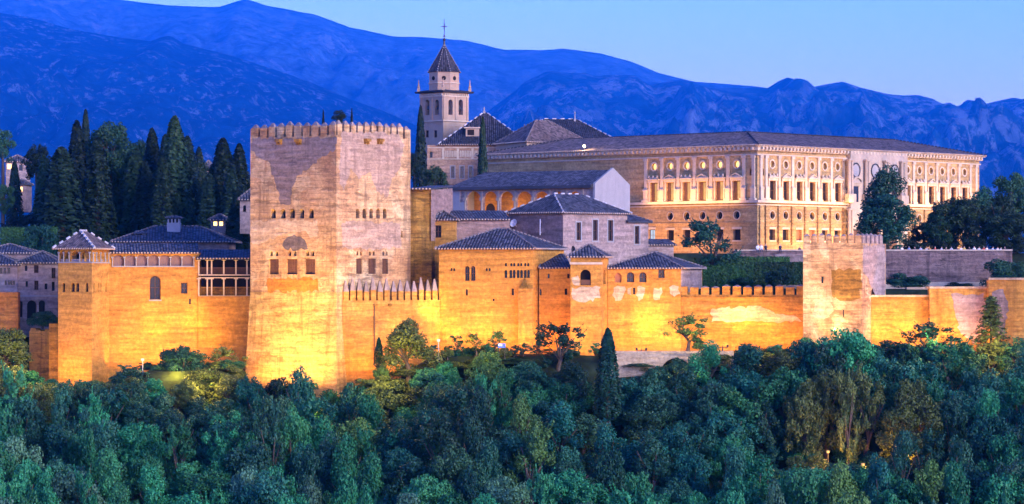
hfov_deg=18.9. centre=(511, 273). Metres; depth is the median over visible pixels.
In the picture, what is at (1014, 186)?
broadleaf tree
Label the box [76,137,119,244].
cypress
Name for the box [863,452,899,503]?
broadleaf tree
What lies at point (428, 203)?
rubble wall
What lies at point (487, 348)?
shrub
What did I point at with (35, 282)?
window
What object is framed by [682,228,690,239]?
window
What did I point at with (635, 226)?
window
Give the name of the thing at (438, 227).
window
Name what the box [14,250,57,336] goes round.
house
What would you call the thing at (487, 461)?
broadleaf tree
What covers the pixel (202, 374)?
broadleaf tree
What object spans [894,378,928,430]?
broadleaf tree
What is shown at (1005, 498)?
broadleaf tree
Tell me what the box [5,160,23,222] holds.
cypress
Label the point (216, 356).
shrub
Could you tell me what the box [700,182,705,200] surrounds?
window
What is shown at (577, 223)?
window
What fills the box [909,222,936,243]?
broadleaf tree
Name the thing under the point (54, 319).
shrub
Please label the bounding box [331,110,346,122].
broadleaf tree
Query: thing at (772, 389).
broadleaf tree
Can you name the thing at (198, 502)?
broadleaf tree
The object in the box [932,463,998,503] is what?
broadleaf tree
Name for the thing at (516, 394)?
bush
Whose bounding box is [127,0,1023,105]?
sky
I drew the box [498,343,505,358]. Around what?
information sign
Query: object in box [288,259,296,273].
window
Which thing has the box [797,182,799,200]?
window
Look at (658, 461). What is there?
broadleaf tree
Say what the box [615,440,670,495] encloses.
broadleaf tree
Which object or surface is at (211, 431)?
broadleaf tree
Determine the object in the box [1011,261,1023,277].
shrub
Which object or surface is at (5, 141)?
broadleaf tree
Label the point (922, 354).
bush
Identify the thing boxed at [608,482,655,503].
broadleaf tree
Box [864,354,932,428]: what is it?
broadleaf tree
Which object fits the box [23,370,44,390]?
bush
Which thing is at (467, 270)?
window
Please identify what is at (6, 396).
broadleaf tree
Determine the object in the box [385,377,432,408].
shrub
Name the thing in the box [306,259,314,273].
window
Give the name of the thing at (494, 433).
broadleaf tree
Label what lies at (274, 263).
window
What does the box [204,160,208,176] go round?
broadleaf tree
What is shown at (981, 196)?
broadleaf tree
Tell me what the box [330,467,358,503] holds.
broadleaf tree
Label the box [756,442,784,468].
broadleaf tree
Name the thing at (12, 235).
hedge
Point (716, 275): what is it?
hedge
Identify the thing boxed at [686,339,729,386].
broadleaf tree
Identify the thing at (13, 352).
broadleaf tree
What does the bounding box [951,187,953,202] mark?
window
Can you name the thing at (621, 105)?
mountain
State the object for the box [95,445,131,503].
broadleaf tree
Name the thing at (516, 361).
bush
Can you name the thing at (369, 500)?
broadleaf tree
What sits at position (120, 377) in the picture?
broadleaf tree
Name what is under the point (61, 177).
cypress
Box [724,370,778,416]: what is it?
broadleaf tree
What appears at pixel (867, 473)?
broadleaf tree
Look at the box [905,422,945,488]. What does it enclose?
broadleaf tree
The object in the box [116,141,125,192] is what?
cypress
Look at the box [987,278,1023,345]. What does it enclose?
curtain wall
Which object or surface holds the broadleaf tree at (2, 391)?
on the ground
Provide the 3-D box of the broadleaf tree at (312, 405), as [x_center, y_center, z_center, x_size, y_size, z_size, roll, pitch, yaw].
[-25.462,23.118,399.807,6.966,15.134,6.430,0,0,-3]
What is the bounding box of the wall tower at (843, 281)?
[803,233,885,343]
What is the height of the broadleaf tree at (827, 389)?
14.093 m
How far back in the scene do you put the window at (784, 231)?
499.73 m
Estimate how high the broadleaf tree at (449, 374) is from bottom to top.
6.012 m
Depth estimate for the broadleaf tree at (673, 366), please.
404.50 m
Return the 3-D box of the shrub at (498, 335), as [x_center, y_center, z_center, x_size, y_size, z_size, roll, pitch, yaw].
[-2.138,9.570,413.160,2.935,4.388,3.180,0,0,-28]
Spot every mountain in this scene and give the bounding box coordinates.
[0,0,763,125]
[0,13,1023,252]
[411,71,1023,239]
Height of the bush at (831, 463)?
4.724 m
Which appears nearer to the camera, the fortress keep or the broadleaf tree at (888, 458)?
the broadleaf tree at (888, 458)
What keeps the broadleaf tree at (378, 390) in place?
on the ground
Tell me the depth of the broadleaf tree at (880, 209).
462.38 m
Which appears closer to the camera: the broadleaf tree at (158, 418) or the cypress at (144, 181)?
the broadleaf tree at (158, 418)
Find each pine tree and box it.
[84,120,134,236]
[134,139,145,159]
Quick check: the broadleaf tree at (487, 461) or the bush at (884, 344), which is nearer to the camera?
the broadleaf tree at (487, 461)
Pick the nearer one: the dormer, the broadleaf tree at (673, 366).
the broadleaf tree at (673, 366)
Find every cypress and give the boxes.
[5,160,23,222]
[31,155,48,222]
[36,146,88,253]
[66,119,91,232]
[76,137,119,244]
[79,109,90,181]
[101,148,122,236]
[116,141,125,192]
[116,148,149,236]
[128,160,157,232]
[143,127,159,178]
[145,155,176,226]
[157,134,167,207]
[158,115,195,225]
[177,135,200,225]
[192,174,220,228]
[195,146,205,197]
[203,164,212,223]
[204,137,235,226]
[219,168,244,236]
[224,190,249,248]
[232,143,249,234]
[350,108,352,122]
[373,337,384,367]
[413,104,426,186]
[477,116,488,174]
[592,327,623,425]
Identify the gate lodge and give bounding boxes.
[435,210,459,299]
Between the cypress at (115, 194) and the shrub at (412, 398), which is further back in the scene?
the cypress at (115, 194)
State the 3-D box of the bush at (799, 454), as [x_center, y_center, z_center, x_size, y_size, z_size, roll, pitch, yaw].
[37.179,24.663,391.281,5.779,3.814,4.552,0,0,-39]
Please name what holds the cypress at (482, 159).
on the ground
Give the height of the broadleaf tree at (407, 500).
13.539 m
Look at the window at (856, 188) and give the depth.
511.96 m
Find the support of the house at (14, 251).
on the ground
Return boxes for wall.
[0,292,19,365]
[29,328,48,381]
[49,323,57,380]
[342,277,439,386]
[411,185,452,299]
[614,351,733,376]
[681,284,802,350]
[733,249,1012,288]
[871,295,928,346]
[906,287,924,288]
[925,286,986,352]
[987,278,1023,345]
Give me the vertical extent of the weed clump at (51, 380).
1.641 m
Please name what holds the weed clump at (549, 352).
on the ground
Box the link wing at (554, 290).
[538,254,570,353]
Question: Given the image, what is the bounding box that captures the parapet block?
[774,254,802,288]
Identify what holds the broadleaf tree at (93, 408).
on the ground
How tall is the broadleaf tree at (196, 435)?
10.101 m
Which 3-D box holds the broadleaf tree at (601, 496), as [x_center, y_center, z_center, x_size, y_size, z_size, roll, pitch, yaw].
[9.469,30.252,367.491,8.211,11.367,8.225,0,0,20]
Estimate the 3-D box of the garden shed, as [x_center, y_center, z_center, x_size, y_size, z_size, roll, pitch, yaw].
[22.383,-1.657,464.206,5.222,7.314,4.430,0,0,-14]
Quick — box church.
[427,107,610,188]
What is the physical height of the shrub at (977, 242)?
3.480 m
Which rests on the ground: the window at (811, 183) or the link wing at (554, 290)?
the link wing at (554, 290)
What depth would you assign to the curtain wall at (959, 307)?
418.85 m
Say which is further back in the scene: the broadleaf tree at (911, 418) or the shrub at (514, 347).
the shrub at (514, 347)
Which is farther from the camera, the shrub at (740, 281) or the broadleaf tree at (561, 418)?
the shrub at (740, 281)
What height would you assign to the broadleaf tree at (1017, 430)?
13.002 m
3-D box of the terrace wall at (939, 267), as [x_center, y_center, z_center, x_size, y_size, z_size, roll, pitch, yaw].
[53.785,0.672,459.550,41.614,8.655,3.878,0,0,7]
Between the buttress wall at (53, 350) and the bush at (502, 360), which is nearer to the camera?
the bush at (502, 360)
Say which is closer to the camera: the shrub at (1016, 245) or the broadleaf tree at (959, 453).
the broadleaf tree at (959, 453)
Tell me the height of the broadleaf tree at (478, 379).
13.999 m
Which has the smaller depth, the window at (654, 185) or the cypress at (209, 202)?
the cypress at (209, 202)
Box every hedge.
[0,226,57,244]
[702,264,753,286]
[720,256,789,265]
[750,261,802,285]
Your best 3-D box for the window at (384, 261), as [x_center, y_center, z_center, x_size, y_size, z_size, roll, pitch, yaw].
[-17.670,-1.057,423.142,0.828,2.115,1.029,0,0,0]
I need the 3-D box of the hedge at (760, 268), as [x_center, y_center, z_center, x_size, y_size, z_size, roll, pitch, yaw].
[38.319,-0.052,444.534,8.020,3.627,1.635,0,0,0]
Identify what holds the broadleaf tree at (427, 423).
on the ground
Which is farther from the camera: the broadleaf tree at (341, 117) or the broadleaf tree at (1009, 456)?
the broadleaf tree at (341, 117)
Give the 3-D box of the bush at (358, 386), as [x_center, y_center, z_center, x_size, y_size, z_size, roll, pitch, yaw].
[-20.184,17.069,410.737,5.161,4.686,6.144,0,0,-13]
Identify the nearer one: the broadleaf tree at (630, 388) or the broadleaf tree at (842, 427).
the broadleaf tree at (842, 427)
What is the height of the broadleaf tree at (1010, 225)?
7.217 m
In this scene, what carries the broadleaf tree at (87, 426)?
on the ground
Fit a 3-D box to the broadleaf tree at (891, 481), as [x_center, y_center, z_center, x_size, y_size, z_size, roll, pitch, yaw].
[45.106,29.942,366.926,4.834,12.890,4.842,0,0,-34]
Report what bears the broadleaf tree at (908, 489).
on the ground
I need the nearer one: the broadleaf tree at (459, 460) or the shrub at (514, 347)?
the broadleaf tree at (459, 460)
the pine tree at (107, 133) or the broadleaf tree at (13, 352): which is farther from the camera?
the pine tree at (107, 133)
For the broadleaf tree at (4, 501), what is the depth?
351.69 m
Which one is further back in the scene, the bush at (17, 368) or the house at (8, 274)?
the house at (8, 274)
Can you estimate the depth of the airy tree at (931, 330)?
407.38 m
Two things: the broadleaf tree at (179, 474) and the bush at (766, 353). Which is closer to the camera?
the broadleaf tree at (179, 474)
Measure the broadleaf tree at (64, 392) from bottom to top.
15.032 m
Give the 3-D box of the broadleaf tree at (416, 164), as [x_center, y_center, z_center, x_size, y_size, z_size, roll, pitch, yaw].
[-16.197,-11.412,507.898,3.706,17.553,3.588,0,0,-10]
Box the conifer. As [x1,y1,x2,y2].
[970,295,1013,369]
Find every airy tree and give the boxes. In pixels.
[886,342,910,362]
[899,318,965,369]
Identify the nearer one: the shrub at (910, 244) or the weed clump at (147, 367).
the weed clump at (147, 367)
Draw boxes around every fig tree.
[661,312,707,350]
[678,216,743,288]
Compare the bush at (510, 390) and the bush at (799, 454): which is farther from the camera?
the bush at (510, 390)
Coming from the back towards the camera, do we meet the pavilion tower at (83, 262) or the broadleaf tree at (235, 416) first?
the pavilion tower at (83, 262)
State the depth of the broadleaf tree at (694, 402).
398.45 m
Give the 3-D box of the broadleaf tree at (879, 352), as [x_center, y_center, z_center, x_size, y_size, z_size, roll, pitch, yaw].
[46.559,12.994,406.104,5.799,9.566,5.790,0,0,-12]
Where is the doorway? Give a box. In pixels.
[486,203,494,209]
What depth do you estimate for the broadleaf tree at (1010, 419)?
386.80 m
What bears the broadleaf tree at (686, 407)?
on the ground
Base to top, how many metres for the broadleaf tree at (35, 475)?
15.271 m
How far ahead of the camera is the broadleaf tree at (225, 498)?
369.00 m
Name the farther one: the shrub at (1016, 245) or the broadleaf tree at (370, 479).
the shrub at (1016, 245)
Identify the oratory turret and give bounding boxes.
[565,243,613,355]
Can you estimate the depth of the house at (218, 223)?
462.35 m
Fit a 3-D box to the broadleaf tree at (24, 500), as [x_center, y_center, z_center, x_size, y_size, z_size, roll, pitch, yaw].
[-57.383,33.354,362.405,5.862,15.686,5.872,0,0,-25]
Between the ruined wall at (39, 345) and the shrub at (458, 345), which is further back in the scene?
the ruined wall at (39, 345)
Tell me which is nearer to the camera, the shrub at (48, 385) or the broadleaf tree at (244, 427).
the broadleaf tree at (244, 427)
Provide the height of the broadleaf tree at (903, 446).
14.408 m
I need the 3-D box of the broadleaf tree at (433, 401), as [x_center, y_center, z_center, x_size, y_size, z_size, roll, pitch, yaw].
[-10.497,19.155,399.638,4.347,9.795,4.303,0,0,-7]
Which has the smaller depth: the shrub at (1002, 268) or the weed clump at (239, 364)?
the weed clump at (239, 364)
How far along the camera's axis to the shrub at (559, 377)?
405.07 m
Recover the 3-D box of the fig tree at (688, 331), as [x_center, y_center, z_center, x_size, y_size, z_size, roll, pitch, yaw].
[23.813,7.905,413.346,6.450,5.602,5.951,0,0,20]
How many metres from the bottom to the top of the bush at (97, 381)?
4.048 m
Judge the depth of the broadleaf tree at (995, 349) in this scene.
405.40 m
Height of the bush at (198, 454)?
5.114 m
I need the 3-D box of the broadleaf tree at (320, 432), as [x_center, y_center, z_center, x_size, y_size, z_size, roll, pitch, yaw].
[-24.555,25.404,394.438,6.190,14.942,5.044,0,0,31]
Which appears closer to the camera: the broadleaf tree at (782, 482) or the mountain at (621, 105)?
the broadleaf tree at (782, 482)
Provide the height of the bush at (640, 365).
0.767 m
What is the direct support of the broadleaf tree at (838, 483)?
on the ground
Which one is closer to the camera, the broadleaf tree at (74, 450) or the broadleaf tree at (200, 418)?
the broadleaf tree at (74, 450)
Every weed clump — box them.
[43,379,56,386]
[115,364,132,376]
[131,362,152,371]
[140,364,159,369]
[202,363,211,368]
[208,361,232,369]
[217,359,245,368]
[450,349,461,355]
[462,349,478,355]
[514,342,532,355]
[530,340,544,355]
[537,348,556,355]
[588,342,598,355]
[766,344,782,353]
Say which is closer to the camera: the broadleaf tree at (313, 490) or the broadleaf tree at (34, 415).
the broadleaf tree at (313, 490)
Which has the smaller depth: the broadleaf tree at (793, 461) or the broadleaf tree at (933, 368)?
the broadleaf tree at (793, 461)
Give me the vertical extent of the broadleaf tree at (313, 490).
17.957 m
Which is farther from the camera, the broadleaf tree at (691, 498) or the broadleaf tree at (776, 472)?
the broadleaf tree at (776, 472)
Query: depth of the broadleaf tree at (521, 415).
386.35 m
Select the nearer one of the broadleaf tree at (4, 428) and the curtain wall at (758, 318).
the broadleaf tree at (4, 428)
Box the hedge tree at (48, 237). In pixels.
[21,224,58,255]
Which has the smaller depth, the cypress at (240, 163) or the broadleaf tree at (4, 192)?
the cypress at (240, 163)
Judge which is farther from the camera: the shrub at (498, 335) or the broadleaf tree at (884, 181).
the broadleaf tree at (884, 181)
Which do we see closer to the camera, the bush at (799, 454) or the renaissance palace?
the bush at (799, 454)
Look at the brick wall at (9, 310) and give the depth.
432.00 m
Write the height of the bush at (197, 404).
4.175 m
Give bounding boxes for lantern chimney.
[165,215,182,231]
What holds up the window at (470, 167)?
in the church
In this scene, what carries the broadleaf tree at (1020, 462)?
on the ground
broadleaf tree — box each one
[0,129,16,224]
[0,183,15,223]
[0,212,40,245]
[0,327,33,369]
[0,360,39,449]
[0,362,24,406]
[0,394,19,412]
[0,403,28,445]
[0,412,25,463]
[0,441,18,496]
[0,467,27,503]
[0,496,13,503]
[1,433,44,472]
[2,396,47,465]
[5,460,38,503]
[18,381,60,431]
[18,490,42,503]
[20,143,51,220]
[23,457,63,501]
[31,459,88,503]
[33,467,61,503]
[43,396,90,465]
[43,421,70,466]
[47,378,88,416]
[47,381,71,453]
[49,470,107,503]
[55,433,96,480]
[70,383,119,436]
[73,464,98,503]
[74,386,109,432]
[75,421,105,443]
[77,425,103,500]
[92,382,129,433]
[92,418,127,481]
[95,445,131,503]
[107,367,149,386]
[107,379,153,421]
[107,482,129,503]
[110,421,167,491]
[120,431,164,499]
[122,401,158,432]
[126,454,169,502]
[138,463,173,503]
[139,378,168,402]
[148,408,199,472]
[154,409,194,443]
[157,345,211,370]
[162,419,197,500]
[164,461,202,503]
[166,412,203,461]
[170,379,199,412]
[171,491,202,503]
[177,468,237,503]
[183,366,230,398]
[186,406,219,445]
[190,491,209,503]
[195,443,232,499]
[196,419,242,465]
[200,424,239,472]
[203,487,239,503]
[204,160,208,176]
[207,409,253,439]
[209,374,240,404]
[222,431,272,479]
[224,439,284,481]
[229,464,265,503]
[229,469,293,503]
[231,375,270,430]
[237,412,273,454]
[249,395,291,485]
[259,463,297,503]
[261,395,290,469]
[274,493,309,503]
[275,401,313,475]
[284,442,328,493]
[285,365,316,443]
[290,447,332,496]
[298,393,337,444]
[301,396,352,426]
[302,475,324,503]
[304,414,335,452]
[316,428,340,497]
[317,491,333,503]
[329,417,383,471]
[329,431,362,499]
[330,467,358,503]
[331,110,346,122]
[331,381,367,439]
[331,423,343,439]
[340,450,390,503]
[355,422,398,500]
[358,391,386,459]
[358,485,374,503]
[364,380,408,423]
[372,416,423,456]
[374,494,396,503]
[375,317,445,389]
[375,446,422,500]
[377,429,429,471]
[381,458,436,503]
[392,410,416,424]
[396,490,419,503]
[397,473,455,503]
[408,406,448,428]
[409,368,445,392]
[411,152,423,187]
[414,413,441,478]
[415,384,445,413]
[417,406,464,479]
[422,165,448,189]
[428,361,462,386]
[428,444,486,500]
[436,385,482,443]
[437,490,469,503]
[441,381,473,423]
[449,465,485,503]
[456,383,499,463]
[459,405,496,459]
[464,350,506,388]
[472,494,496,503]
[473,368,502,434]
[473,492,499,503]
[474,436,503,488]
[479,475,533,503]
[484,425,525,478]
[487,366,514,419]
[489,429,548,485]
[498,399,533,434]
[502,420,558,503]
[510,368,560,415]
[510,392,544,457]
[511,361,544,389]
[518,384,560,413]
[524,464,556,503]
[529,399,586,470]
[529,400,556,466]
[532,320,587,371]
[536,460,597,502]
[540,380,589,419]
[543,468,594,503]
[546,445,587,475]
[557,412,610,465]
[559,360,595,415]
[561,479,620,503]
[585,418,627,479]
[593,449,627,502]
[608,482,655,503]
[610,377,642,427]
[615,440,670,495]
[621,393,683,444]
[621,471,654,503]
[623,430,675,496]
[630,383,673,421]
[633,365,674,396]
[636,427,681,474]
[638,391,696,440]
[639,492,680,503]
[656,477,698,503]
[658,357,698,390]
[659,423,698,483]
[665,418,723,467]
[669,369,696,405]
[671,452,713,503]
[680,490,713,503]
[684,381,733,456]
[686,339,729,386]
[692,380,736,407]
[701,407,764,477]
[702,386,766,450]
[709,433,749,496]
[711,476,764,503]
[712,443,748,503]
[717,342,766,401]
[720,467,776,489]
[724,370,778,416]
[724,487,744,503]
[741,399,785,462]
[742,451,783,501]
[750,366,818,458]
[754,347,805,414]
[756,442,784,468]
[763,476,785,503]
[768,467,783,478]
[776,464,802,503]
[779,339,820,386]
[782,378,832,456]
[782,455,813,471]
[786,463,825,503]
[799,369,859,461]
[802,337,847,449]
[804,451,828,471]
[805,326,883,389]
[809,465,831,503]
[822,459,858,503]
[823,464,855,485]
[830,487,870,503]
[832,361,893,437]
[835,360,865,465]
[838,462,865,472]
[843,364,889,456]
[846,337,885,368]
[847,468,868,498]
[853,193,918,248]
[857,467,900,480]
[860,163,908,248]
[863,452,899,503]
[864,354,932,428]
[871,489,908,503]
[874,390,946,481]
[875,456,890,464]
[878,477,931,503]
[884,459,916,481]
[884,474,904,498]
[887,427,913,481]
[889,342,920,378]
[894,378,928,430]
[900,359,956,399]
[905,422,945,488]
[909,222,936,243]
[909,332,949,380]
[910,458,952,503]
[920,212,954,243]
[920,371,943,464]
[926,196,987,246]
[928,348,988,397]
[929,335,983,399]
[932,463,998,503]
[933,389,983,457]
[933,395,970,472]
[942,435,982,493]
[942,458,971,503]
[951,203,989,244]
[958,368,987,406]
[965,412,1006,472]
[967,368,1010,422]
[970,186,999,248]
[971,470,1023,503]
[973,388,1000,431]
[975,335,1011,378]
[979,431,1021,474]
[981,193,1016,248]
[982,212,1023,245]
[987,423,1023,474]
[991,171,1023,213]
[991,336,1023,378]
[994,459,1023,503]
[996,376,1023,428]
[998,487,1014,503]
[999,446,1023,503]
[1001,405,1023,432]
[1002,344,1023,413]
[1015,432,1023,480]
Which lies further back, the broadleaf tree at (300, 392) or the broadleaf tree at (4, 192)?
the broadleaf tree at (4, 192)
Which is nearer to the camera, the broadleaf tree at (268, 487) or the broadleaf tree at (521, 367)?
the broadleaf tree at (268, 487)
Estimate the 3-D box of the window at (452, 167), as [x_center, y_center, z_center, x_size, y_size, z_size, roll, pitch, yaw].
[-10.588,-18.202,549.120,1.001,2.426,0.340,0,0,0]
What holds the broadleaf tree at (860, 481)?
on the ground
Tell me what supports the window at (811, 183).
in the renaissance palace
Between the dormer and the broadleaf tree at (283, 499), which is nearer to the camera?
the broadleaf tree at (283, 499)
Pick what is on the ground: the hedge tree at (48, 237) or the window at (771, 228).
the hedge tree at (48, 237)
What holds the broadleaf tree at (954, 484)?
on the ground
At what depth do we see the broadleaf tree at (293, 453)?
387.01 m
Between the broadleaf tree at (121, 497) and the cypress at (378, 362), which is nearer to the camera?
the broadleaf tree at (121, 497)
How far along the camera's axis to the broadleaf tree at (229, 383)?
405.50 m
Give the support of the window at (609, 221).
in the court house at (573, 222)
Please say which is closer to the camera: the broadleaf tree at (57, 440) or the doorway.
the broadleaf tree at (57, 440)
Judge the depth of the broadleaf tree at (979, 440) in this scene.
381.46 m
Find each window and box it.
[34,265,37,272]
[34,281,37,289]
[52,268,54,277]
[150,276,159,299]
[181,283,186,293]
[270,259,278,273]
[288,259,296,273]
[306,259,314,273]
[356,259,360,273]
[368,259,373,273]
[382,259,386,273]
[436,225,440,237]
[450,165,455,178]
[459,165,464,178]
[465,266,469,280]
[468,165,472,178]
[471,266,474,280]
[575,221,581,241]
[592,218,598,241]
[607,219,613,241]
[615,273,620,281]
[627,272,633,281]
[634,225,639,244]
[639,272,645,281]
[648,227,655,238]
[652,183,657,201]
[658,269,663,277]
[665,228,674,241]
[668,183,673,200]
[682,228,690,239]
[684,182,689,200]
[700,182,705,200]
[715,227,723,241]
[717,181,722,199]
[732,227,740,241]
[734,181,739,199]
[769,227,775,241]
[770,181,772,199]
[782,227,789,241]
[783,181,786,199]
[796,227,802,241]
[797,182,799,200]
[809,228,815,241]
[810,182,812,200]
[822,183,825,200]
[834,228,840,242]
[835,183,837,201]
[854,186,858,201]
[917,186,919,203]
[929,187,931,203]
[940,187,942,203]
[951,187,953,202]
[962,188,964,198]
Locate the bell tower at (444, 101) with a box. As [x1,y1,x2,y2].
[415,22,473,168]
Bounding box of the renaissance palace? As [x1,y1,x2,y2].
[475,131,986,253]
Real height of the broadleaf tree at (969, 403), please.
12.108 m
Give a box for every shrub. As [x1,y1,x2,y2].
[26,311,53,328]
[27,382,55,400]
[49,314,57,323]
[144,362,169,369]
[203,346,249,370]
[225,365,247,378]
[354,375,391,386]
[372,363,389,377]
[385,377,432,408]
[440,346,453,359]
[448,334,464,356]
[460,347,472,356]
[464,332,485,355]
[479,344,494,355]
[485,329,506,349]
[495,347,512,356]
[505,345,523,356]
[544,372,577,389]
[691,340,705,349]
[727,277,749,285]
[762,267,797,286]
[886,272,930,288]
[901,239,931,248]
[929,238,962,248]
[944,282,973,285]
[959,235,986,248]
[979,258,1017,285]
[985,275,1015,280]
[989,236,1023,253]
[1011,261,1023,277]
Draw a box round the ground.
[18,253,1023,503]
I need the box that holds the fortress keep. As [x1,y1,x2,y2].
[245,120,410,402]
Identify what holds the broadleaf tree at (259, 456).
on the ground
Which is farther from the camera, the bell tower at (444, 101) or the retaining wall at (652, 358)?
the bell tower at (444, 101)
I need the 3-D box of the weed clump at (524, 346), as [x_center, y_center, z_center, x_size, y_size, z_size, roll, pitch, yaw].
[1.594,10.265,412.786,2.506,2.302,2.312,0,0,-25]
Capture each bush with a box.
[12,366,27,394]
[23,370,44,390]
[40,414,76,448]
[67,413,82,428]
[71,381,95,390]
[88,379,105,390]
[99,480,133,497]
[102,376,139,395]
[112,400,153,429]
[150,391,175,421]
[160,455,176,478]
[182,396,210,418]
[189,446,211,471]
[205,398,251,426]
[264,377,294,402]
[278,380,318,401]
[319,389,353,415]
[352,384,371,414]
[388,366,428,376]
[391,398,428,420]
[433,381,455,410]
[450,361,471,369]
[459,377,477,388]
[468,357,512,364]
[486,372,519,413]
[502,358,536,364]
[509,379,527,401]
[577,379,599,408]
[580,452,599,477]
[620,363,651,366]
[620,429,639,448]
[640,366,665,370]
[686,382,700,405]
[706,354,732,368]
[737,352,774,362]
[756,437,789,459]
[776,426,803,460]
[787,453,806,459]
[798,337,818,348]
[805,454,844,469]
[831,439,869,463]
[853,451,880,469]
[872,340,900,357]
[917,349,927,359]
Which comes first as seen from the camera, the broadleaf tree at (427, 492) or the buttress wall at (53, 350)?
the broadleaf tree at (427, 492)
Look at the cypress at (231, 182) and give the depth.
473.21 m
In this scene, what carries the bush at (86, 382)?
on the ground
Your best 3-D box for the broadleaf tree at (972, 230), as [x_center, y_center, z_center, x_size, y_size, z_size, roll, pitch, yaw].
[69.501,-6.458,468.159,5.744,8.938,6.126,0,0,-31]
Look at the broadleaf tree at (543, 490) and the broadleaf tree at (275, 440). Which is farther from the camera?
the broadleaf tree at (275, 440)
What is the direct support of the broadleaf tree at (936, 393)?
on the ground
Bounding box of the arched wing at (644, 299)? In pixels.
[607,251,706,350]
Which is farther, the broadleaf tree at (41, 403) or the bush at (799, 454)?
the broadleaf tree at (41, 403)
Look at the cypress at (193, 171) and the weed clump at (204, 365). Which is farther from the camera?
the cypress at (193, 171)
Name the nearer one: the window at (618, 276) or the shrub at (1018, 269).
the window at (618, 276)
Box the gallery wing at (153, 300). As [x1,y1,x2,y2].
[109,243,200,376]
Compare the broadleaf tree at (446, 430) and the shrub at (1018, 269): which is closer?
the broadleaf tree at (446, 430)
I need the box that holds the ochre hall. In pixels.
[434,227,568,353]
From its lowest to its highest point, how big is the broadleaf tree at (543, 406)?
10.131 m
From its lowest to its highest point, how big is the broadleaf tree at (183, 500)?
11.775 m
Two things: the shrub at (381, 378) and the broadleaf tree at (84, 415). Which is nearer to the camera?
the broadleaf tree at (84, 415)
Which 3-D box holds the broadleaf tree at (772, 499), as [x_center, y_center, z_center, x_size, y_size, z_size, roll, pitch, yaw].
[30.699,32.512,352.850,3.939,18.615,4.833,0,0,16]
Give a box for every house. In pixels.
[0,243,38,258]
[0,253,21,291]
[4,154,30,187]
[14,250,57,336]
[15,179,33,212]
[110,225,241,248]
[206,160,211,173]
[208,213,226,234]
[237,188,249,233]
[504,193,632,264]
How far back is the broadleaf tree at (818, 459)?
385.66 m
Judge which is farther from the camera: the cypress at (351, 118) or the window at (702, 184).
the window at (702, 184)
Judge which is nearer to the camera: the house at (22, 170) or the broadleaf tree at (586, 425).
the broadleaf tree at (586, 425)
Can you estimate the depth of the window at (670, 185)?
506.86 m
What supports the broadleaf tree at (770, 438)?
on the ground
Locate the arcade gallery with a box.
[448,168,629,210]
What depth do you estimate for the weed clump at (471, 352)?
412.48 m
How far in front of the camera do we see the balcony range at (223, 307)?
433.27 m
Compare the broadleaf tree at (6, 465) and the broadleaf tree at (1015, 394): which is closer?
the broadleaf tree at (6, 465)
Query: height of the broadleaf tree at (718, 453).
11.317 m
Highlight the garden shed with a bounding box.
[648,239,676,255]
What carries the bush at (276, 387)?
on the ground
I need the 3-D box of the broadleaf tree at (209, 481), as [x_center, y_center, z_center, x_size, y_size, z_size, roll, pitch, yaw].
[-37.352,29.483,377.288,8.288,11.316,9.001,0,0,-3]
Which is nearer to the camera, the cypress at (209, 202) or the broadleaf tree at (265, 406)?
the broadleaf tree at (265, 406)
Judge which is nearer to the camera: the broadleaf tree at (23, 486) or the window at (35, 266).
the broadleaf tree at (23, 486)
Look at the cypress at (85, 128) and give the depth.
499.57 m
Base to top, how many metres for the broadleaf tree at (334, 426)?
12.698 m
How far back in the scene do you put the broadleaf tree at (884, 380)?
398.59 m
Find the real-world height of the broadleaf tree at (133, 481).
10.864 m
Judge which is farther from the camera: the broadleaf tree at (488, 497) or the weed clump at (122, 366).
the weed clump at (122, 366)
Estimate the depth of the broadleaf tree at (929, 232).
467.00 m
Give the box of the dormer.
[133,230,147,234]
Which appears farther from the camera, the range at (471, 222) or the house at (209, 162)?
the house at (209, 162)
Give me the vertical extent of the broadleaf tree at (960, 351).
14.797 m
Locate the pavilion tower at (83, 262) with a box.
[52,229,114,385]
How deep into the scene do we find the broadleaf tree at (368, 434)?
387.92 m
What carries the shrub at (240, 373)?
on the ground
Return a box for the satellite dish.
[510,219,516,226]
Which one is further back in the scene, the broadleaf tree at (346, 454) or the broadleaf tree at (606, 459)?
the broadleaf tree at (346, 454)
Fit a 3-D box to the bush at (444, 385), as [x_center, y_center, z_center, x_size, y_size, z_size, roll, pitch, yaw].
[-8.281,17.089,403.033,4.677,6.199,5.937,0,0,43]
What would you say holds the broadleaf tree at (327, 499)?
on the ground
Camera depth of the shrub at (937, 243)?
465.11 m
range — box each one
[196,249,249,370]
[450,210,509,240]
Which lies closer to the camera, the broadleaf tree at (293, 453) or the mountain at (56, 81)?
the broadleaf tree at (293, 453)
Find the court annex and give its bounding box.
[626,214,652,259]
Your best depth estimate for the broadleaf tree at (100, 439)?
388.61 m

